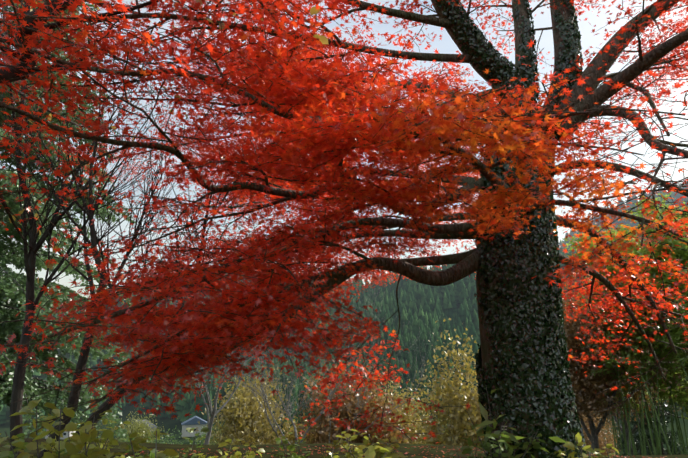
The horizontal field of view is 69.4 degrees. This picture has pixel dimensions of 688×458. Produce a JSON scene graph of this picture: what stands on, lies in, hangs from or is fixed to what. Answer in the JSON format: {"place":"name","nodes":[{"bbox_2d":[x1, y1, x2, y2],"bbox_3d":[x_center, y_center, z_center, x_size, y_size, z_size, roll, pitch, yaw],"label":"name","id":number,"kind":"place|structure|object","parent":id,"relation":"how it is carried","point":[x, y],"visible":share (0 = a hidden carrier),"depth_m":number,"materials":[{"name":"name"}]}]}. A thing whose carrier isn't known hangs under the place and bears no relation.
{"place":"outdoors","nodes":[
{"label":"outdoors","id":0,"kind":"place"},
{"bbox_2d":[0,197,687,457],"bbox_3d":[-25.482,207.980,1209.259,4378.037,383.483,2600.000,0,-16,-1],"label":"ground","id":1,"kind":"structure","parent":0,"point":[171,424],"depth_m":11.21,"materials":[{"name":"plant"}]},
{"bbox_2d":[0,419,67,457],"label":"shrub","id":2,"kind":"object","parent":1,"relation":"on","point":[6,454],"depth_m":3.88,"materials":[{"name":"green plant"}]},
{"bbox_2d":[0,399,113,457],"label":"shrub","id":3,"kind":"object","parent":1,"relation":"on","point":[75,446],"depth_m":3.40,"materials":[{"name":"green plant"}]},
{"bbox_2d":[45,425,75,439],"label":"house","id":4,"kind":"structure","parent":1,"relation":"on","point":[65,434],"depth_m":239.19,"materials":[{"name":"grey"}]},
{"bbox_2d":[0,0,135,441],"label":"tree","id":5,"kind":"object","parent":1,"relation":"on","point":[7,329],"depth_m":19.48,"materials":[{"name":"green plant"}]},
{"bbox_2d":[35,403,130,457],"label":"shrub","id":6,"kind":"object","parent":1,"relation":"on","point":[93,446],"depth_m":5.02,"materials":[{"name":"green plant"}]},
{"bbox_2d":[0,0,168,456],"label":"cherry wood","id":7,"kind":"object","parent":1,"relation":"on","point":[20,369],"visible":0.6,"depth_m":8.68,"materials":[{"name":"brown plant"}]},
{"bbox_2d":[0,58,191,456],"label":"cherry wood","id":8,"kind":"object","parent":1,"relation":"on","point":[83,358],"visible":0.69,"depth_m":8.76,"materials":[{"name":"brown plant"}]},
{"bbox_2d":[125,419,156,437],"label":"house","id":9,"kind":"structure","parent":1,"relation":"on","point":[153,427],"depth_m":263.87,"materials":[{"name":"beige"}]},
{"bbox_2d":[115,406,167,443],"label":"bush","id":10,"kind":"object","parent":1,"relation":"on","point":[143,428],"depth_m":110.12,"materials":[{"name":"plant"}]},
{"bbox_2d":[114,428,178,457],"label":"shrub","id":11,"kind":"object","parent":1,"relation":"on","point":[163,454],"depth_m":3.66,"materials":[{"name":"green plant"}]},
{"bbox_2d":[68,157,251,441],"bbox_3d":[-3.180,1.585,8.775,3.530,5.135,3.415,0,-16,-1],"label":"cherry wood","id":12,"kind":"object","parent":1,"relation":"on","point":[108,406],"visible":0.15,"depth_m":8.61,"materials":[{"name":"brown plant"}]},
{"bbox_2d":[117,427,209,457],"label":"shrub","id":13,"kind":"object","parent":1,"relation":"on","point":[190,430],"depth_m":5.60,"materials":[{"name":"green plant"}]},
{"bbox_2d":[0,0,328,282],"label":"tree","id":14,"kind":"object","parent":1,"relation":"on","point":[6,75],"depth_m":3.78,"materials":[{"name":"red plant"}]},
{"bbox_2d":[147,425,216,444],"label":"bush","id":15,"kind":"object","parent":1,"relation":"on","point":[201,443],"depth_m":88.53,"materials":[{"name":"plant"}]},
{"bbox_2d":[181,416,206,436],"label":"house","id":16,"kind":"structure","parent":1,"relation":"on","point":[192,422],"depth_m":239.97,"materials":[{"name":"grey"}]},
{"bbox_2d":[158,438,264,457],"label":"shrub","id":17,"kind":"object","parent":1,"relation":"on","point":[238,454],"depth_m":5.28,"materials":[{"name":"green plant"}]},
{"bbox_2d":[133,199,302,444],"bbox_3d":[-9.803,7.569,33.301,13.214,18.500,13.326,-8,-18,25],"label":"tree","id":18,"kind":"object","parent":1,"relation":"on","point":[213,414],"visible":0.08,"depth_m":31.95,"materials":[{"name":"brown plant"}]},
{"bbox_2d":[203,416,257,444],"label":"shrub","id":19,"kind":"object","parent":1,"relation":"on","point":[211,441],"depth_m":76.52,"materials":[{"name":"plant"}]},
{"bbox_2d":[195,361,326,444],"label":"bush","id":20,"kind":"object","parent":1,"relation":"on","point":[230,408],"depth_m":49.24,"materials":[{"name":"yellow plant"}]},
{"bbox_2d":[274,432,339,457],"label":"shrub","id":21,"kind":"object","parent":1,"relation":"on","point":[290,447],"depth_m":5.18,"materials":[{"name":"green plant"}]},
{"bbox_2d":[188,253,443,443],"bbox_3d":[-2.147,10.669,37.923,19.786,19.128,12.007,3,-16,-9],"label":"bare tree wood","id":22,"kind":"object","parent":1,"relation":"on","point":[286,410],"visible":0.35,"depth_m":37.33,"materials":[{"name":"brown plant"}]},
{"bbox_2d":[0,247,685,435],"bbox_3d":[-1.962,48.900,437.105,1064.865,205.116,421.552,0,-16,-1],"label":"hill conifers","id":23,"kind":"object","parent":1,"relation":"on","point":[425,301],"visible":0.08,"depth_m":339.64,"materials":[{"name":"green plant"}]},
{"bbox_2d":[0,0,687,457],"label":"maple tree","id":24,"kind":"object","parent":1,"relation":"on","point":[466,262],"visible":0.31,"depth_m":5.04,"materials":[{"name":"red plant"}]},
{"bbox_2d":[435,0,588,457],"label":"trunk","id":25,"kind":"object","parent":24,"relation":"attached to","point":[529,388],"visible":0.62,"depth_m":5.53,"materials":[{"name":"green plant"}]},
{"bbox_2d":[308,445,392,457],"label":"shrub","id":26,"kind":"object","parent":1,"relation":"on","point":[370,452],"depth_m":3.73,"materials":[{"name":"green plant"}]},
{"bbox_2d":[285,356,418,443],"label":"shrub","id":27,"kind":"object","parent":1,"relation":"on","point":[324,433],"depth_m":48.30,"materials":[{"name":"red plant"}]},
{"bbox_2d":[325,429,407,457],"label":"shrub","id":28,"kind":"object","parent":1,"relation":"on","point":[358,453],"depth_m":5.07,"materials":[{"name":"green plant"}]},
{"bbox_2d":[344,375,450,444],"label":"shrub","id":29,"kind":"object","parent":1,"relation":"on","point":[408,416],"depth_m":53.24,"materials":[{"name":"yellow plant"}]},
{"bbox_2d":[126,445,676,457],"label":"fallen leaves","id":30,"kind":"object","parent":1,"relation":"on","point":[386,453],"visible":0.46,"depth_m":8.82,"materials":[{"name":"brown plant"}]},
{"bbox_2d":[403,318,484,446],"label":"shrub","id":31,"kind":"object","parent":1,"relation":"on","point":[454,398],"depth_m":41.05,"materials":[{"name":"yellow plant"}]},
{"bbox_2d":[424,386,476,443],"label":"shrub","id":32,"kind":"object","parent":1,"relation":"on","point":[449,420],"depth_m":65.77,"materials":[{"name":"yellow plant"}]},
{"bbox_2d":[448,414,544,457],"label":"shrub","id":33,"kind":"object","parent":1,"relation":"on","point":[487,446],"depth_m":4.83,"materials":[{"name":"green plant"}]},
{"bbox_2d":[459,387,567,457],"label":"plant","id":34,"kind":"object","parent":1,"relation":"on","point":[484,412],"depth_m":4.73,"materials":[{"name":"green plant"}]},
{"bbox_2d":[553,432,618,457],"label":"shrub","id":35,"kind":"object","parent":1,"relation":"on","point":[570,445],"depth_m":4.72,"materials":[{"name":"green plant"}]},
{"bbox_2d":[579,407,620,454],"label":"shrub","id":36,"kind":"object","parent":1,"relation":"on","point":[601,439],"depth_m":111.24,"materials":[{"name":"brown plant"}]},
{"bbox_2d":[558,182,687,253],"bbox_3d":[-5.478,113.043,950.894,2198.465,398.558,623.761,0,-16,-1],"label":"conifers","id":37,"kind":"object","parent":1,"relation":"on","point":[672,194],"visible":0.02,"depth_m":865.22,"materials":[{"name":"plant"}]},
{"bbox_2d":[561,267,687,454],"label":"tree","id":38,"kind":"object","parent":1,"relation":"on","point":[583,386],"depth_m":26.62,"materials":[{"name":"red plant"}]},
{"bbox_2d":[565,200,687,454],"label":"bamboo culms","id":39,"kind":"object","parent":1,"relation":"on","point":[657,438],"visible":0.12,"depth_m":26.10,"materials":[{"name":"green"}]},
{"bbox_2d":[560,192,687,419],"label":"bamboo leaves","id":40,"kind":"object","parent":39,"relation":"attached to","point":[677,336],"visible":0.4,"depth_m":25.19,"materials":[{"name":"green plant"}]},
{"bbox_2d":[567,253,687,454],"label":"tree","id":41,"kind":"object","parent":1,"relation":"on","point":[634,429],"depth_m":31.13,"materials":[{"name":"red plant"}]},
{"bbox_2d":[633,368,686,454],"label":"grass","id":42,"kind":"structure","parent":1,"relation":"on","point":[636,434],"depth_m":35.78,"materials":[{"name":"green plant"}]},
{"bbox_2d":[0,0,687,308],"label":"sky","id":43,"kind":"structure","parent":0,"point":[445,45],"materials":[{"name":"white"}]},
{"bbox_2d":[500,423,508,434],"bbox_3d":[1.675,2.110,5.178,0.085,0.170,0.015,-8,-18,26],"label":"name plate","id":44,"kind":"object","parent":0,"point":[506,428],"visible":0.52,"depth_m":5.18,"materials":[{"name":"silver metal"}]},
{"bbox_2d":[614,408,656,454],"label":"shrub","id":45,"kind":"object","parent":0,"point":[632,422],"depth_m":45.05,"materials":[{"name":"green plant"}]}
]}

